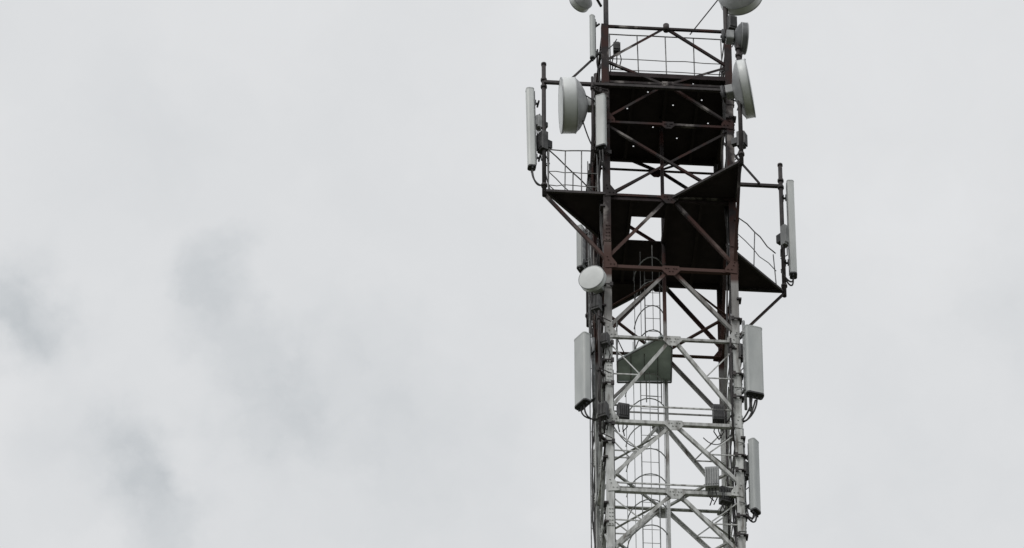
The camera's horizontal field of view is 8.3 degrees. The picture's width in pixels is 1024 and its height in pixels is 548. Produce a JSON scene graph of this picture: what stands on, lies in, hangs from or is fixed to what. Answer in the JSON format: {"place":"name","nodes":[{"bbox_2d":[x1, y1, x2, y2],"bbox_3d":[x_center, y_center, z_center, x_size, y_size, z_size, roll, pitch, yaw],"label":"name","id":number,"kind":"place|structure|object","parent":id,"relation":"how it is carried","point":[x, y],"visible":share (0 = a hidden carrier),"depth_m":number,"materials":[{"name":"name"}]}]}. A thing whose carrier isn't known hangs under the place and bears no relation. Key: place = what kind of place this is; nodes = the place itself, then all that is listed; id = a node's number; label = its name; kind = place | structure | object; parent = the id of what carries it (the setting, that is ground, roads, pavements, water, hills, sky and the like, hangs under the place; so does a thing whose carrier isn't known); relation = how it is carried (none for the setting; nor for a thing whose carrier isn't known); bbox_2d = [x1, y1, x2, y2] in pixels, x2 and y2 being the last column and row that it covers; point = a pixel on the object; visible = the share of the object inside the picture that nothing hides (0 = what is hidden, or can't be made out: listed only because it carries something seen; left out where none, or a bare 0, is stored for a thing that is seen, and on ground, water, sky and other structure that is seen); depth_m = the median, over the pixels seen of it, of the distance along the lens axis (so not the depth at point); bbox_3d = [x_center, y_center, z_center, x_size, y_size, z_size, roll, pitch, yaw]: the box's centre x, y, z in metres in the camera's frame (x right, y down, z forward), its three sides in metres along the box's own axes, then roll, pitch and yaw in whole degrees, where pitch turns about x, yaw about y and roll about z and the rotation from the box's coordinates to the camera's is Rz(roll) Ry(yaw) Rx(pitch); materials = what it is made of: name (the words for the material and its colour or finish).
{"place":"outdoors","nodes":[
{"label":"outdoors","id":0,"kind":"place"},
{"bbox_2d":[0,0,1023,547],"label":"sky","id":1,"kind":"structure","parent":0,"point":[274,273],"materials":[{"name":"white"}]},
{"bbox_3d":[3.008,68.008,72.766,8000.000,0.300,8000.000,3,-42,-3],"label":"ground","id":2,"kind":"structure","parent":0,"visible":0},
{"bbox_2d":[541,0,786,547],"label":"lattice tower","id":3,"kind":"structure","parent":2,"relation":"on","point":[688,251],"depth_m":135.60,"materials":[{"name":"metal"}]},
{"bbox_2d":[525,87,540,185],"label":"panel antenna","id":4,"kind":"object","parent":3,"relation":"attached to","point":[532,154],"visible":1,"depth_m":136.10,"materials":[{"name":"plastic"}]},
{"bbox_2d":[536,114,547,133],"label":"radio unit","id":5,"kind":"object","parent":3,"relation":"attached to","point":[538,122],"visible":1,"depth_m":136.31,"materials":[{"name":"grey metal"}]},
{"bbox_2d":[536,130,551,165],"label":"radio unit","id":6,"kind":"object","parent":3,"relation":"attached to","point":[543,141],"visible":1,"depth_m":135.97,"materials":[{"name":"grey metal"}]},
{"bbox_2d":[558,77,594,133],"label":"microwave dish","id":7,"kind":"object","parent":3,"relation":"attached to","point":[574,104],"visible":1,"depth_m":136.36,"materials":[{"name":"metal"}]},
{"bbox_2d":[582,121,601,157],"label":"slack cable","id":8,"kind":"object","parent":7,"relation":"hanging from","point":[587,135],"visible":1,"depth_m":136.26,"materials":[{"name":"black rubber"}]},
{"bbox_2d":[576,224,589,272],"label":"panel antenna","id":9,"kind":"object","parent":3,"relation":"attached to","point":[582,262],"visible":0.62,"depth_m":139.01,"materials":[{"name":"white plastic"}]},
{"bbox_2d":[569,0,601,12],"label":"microwave dish","id":10,"kind":"object","parent":3,"relation":"attached to","point":[583,6],"visible":1,"depth_m":138.49,"materials":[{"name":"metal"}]},
{"bbox_2d":[574,331,598,420],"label":"panel antenna","id":11,"kind":"object","parent":3,"relation":"attached to","point":[583,353],"visible":1,"depth_m":131.89,"materials":[{"name":"white plastic"}]},
{"bbox_2d":[589,163,594,538],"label":"feeder cable","id":12,"kind":"object","parent":3,"relation":"attached to","point":[591,380],"visible":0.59,"depth_m":135.00,"materials":[{"name":"black rubber"}]},
{"bbox_2d":[578,265,606,295],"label":"microwave dish","id":13,"kind":"object","parent":3,"relation":"attached to","point":[592,278],"visible":1,"depth_m":133.37,"materials":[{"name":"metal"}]},
{"bbox_2d":[589,247,595,547],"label":"feeder cable","id":14,"kind":"object","parent":3,"relation":"attached to","point":[592,421],"visible":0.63,"depth_m":134.21,"materials":[{"name":"black rubber"}]},
{"bbox_2d":[591,187,594,491],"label":"feeder cable","id":15,"kind":"object","parent":3,"relation":"attached to","point":[594,470],"visible":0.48,"depth_m":133.79,"materials":[{"name":"black rubber"}]},
{"bbox_2d":[589,14,599,60],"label":"panel antenna","id":16,"kind":"object","parent":3,"relation":"attached to","point":[593,26],"visible":1,"depth_m":137.90,"materials":[{"name":"white plastic"}]},
{"bbox_2d":[591,259,597,531],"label":"feeder cable","id":17,"kind":"object","parent":3,"relation":"attached to","point":[594,442],"visible":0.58,"depth_m":133.98,"materials":[{"name":"black rubber"}]},
{"bbox_2d":[590,294,602,328],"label":"radio unit","id":18,"kind":"object","parent":3,"relation":"attached to","point":[597,302],"visible":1,"depth_m":133.12,"materials":[{"name":"grey metal"}]},
{"bbox_2d":[596,49,604,398],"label":"feeder cable","id":19,"kind":"object","parent":3,"relation":"attached to","point":[601,328],"visible":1,"depth_m":135.38,"materials":[{"name":"black rubber"}]},
{"bbox_2d":[595,93,607,168],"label":"panel antenna","id":20,"kind":"object","parent":3,"relation":"attached to","point":[601,123],"visible":1,"depth_m":136.16,"materials":[{"name":"plastic"}]},
{"bbox_2d":[600,202,604,400],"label":"feeder cable","id":21,"kind":"object","parent":3,"relation":"attached to","point":[602,244],"visible":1,"depth_m":134.79,"materials":[{"name":"black rubber"}]},
{"bbox_2d":[597,401,609,430],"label":"radio unit","id":22,"kind":"object","parent":3,"relation":"attached to","point":[603,413],"visible":1,"depth_m":131.29,"materials":[{"name":"grey metal"}]},
{"bbox_2d":[600,332,610,361],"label":"radio unit","id":23,"kind":"object","parent":3,"relation":"attached to","point":[605,340],"visible":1,"depth_m":132.53,"materials":[{"name":"grey metal"}]},
{"bbox_2d":[612,41,621,68],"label":"radio unit","id":24,"kind":"object","parent":3,"relation":"attached to","point":[616,47],"visible":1,"depth_m":137.92,"materials":[{"name":"grey metal"}]},
{"bbox_2d":[616,402,629,435],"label":"radio unit","id":25,"kind":"object","parent":3,"relation":"attached to","point":[622,410],"visible":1,"depth_m":131.62,"materials":[{"name":"grey metal"}]},
{"bbox_2d":[705,466,719,505],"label":"radio unit","id":26,"kind":"object","parent":3,"relation":"attached to","point":[712,478],"visible":1,"depth_m":130.34,"materials":[{"name":"grey metal"}]},
{"bbox_2d":[712,404,724,439],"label":"radio unit","id":27,"kind":"object","parent":3,"relation":"attached to","point":[718,416],"visible":1,"depth_m":131.83,"materials":[{"name":"grey metal"}]},
{"bbox_2d":[719,486,732,515],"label":"radio unit","id":28,"kind":"object","parent":3,"relation":"attached to","point":[724,500],"visible":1,"depth_m":130.43,"materials":[{"name":"grey metal"}]},
{"bbox_2d":[721,71,736,546],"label":"feeder cable","id":29,"kind":"object","parent":3,"relation":"attached to","point":[727,321],"visible":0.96,"depth_m":133.70,"materials":[{"name":"black rubber"}]},
{"bbox_2d":[724,103,736,539],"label":"feeder cable","id":30,"kind":"object","parent":3,"relation":"attached to","point":[730,322],"visible":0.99,"depth_m":133.79,"materials":[{"name":"black rubber"}]},
{"bbox_2d":[727,14,736,46],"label":"radio unit","id":31,"kind":"object","parent":3,"relation":"attached to","point":[731,22],"visible":0.69,"depth_m":138.45,"materials":[{"name":"grey metal"}]},
{"bbox_2d":[727,163,737,542],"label":"feeder cable","id":32,"kind":"object","parent":3,"relation":"attached to","point":[732,357],"visible":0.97,"depth_m":132.84,"materials":[{"name":"black rubber"}]},
{"bbox_2d":[720,22,748,54],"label":"microwave dish","id":33,"kind":"object","parent":3,"relation":"attached to","point":[740,35],"visible":1,"depth_m":136.57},
{"bbox_2d":[720,59,755,118],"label":"microwave dish","id":34,"kind":"object","parent":3,"relation":"attached to","point":[739,88],"visible":1,"depth_m":135.45,"materials":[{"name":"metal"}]},
{"bbox_2d":[731,131,747,160],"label":"radio unit","id":35,"kind":"object","parent":3,"relation":"attached to","point":[735,142],"visible":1,"depth_m":134.97,"materials":[{"name":"grey metal"}]},
{"bbox_2d":[718,0,761,15],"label":"microwave dish","id":36,"kind":"object","parent":3,"relation":"attached to","point":[738,7],"visible":1,"depth_m":138.76,"materials":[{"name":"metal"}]},
{"bbox_2d":[738,343,742,369],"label":"radio unit","id":37,"kind":"object","parent":3,"relation":"attached to","point":[740,349],"visible":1,"depth_m":132.75,"materials":[{"name":"grey metal"}]},
{"bbox_2d":[744,461,748,489],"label":"radio unit","id":38,"kind":"object","parent":3,"relation":"attached to","point":[746,466],"visible":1,"depth_m":130.80,"materials":[{"name":"grey metal"}]},
{"bbox_2d":[744,438,760,522],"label":"panel antenna","id":39,"kind":"object","parent":3,"relation":"attached to","point":[754,504],"visible":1,"depth_m":130.65,"materials":[{"name":"white plastic"}]},
{"bbox_2d":[742,324,763,422],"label":"panel antenna","id":40,"kind":"object","parent":3,"relation":"attached to","point":[754,379],"visible":1,"depth_m":132.36,"materials":[{"name":"white plastic"}]},
{"bbox_2d":[741,400,755,421],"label":"slack cable","id":41,"kind":"object","parent":40,"relation":"attached to","point":[751,411],"visible":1,"depth_m":131.71,"materials":[{"name":"black rubber"}]},
{"bbox_2d":[776,224,788,258],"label":"radio unit","id":42,"kind":"object","parent":3,"relation":"attached to","point":[782,236],"visible":1,"depth_m":138.21,"materials":[{"name":"grey metal"}]},
{"bbox_2d":[781,180,796,285],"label":"panel antenna","id":43,"kind":"object","parent":3,"relation":"attached to","point":[788,198],"visible":1,"depth_m":138.24,"materials":[{"name":"plastic"}]}
]}

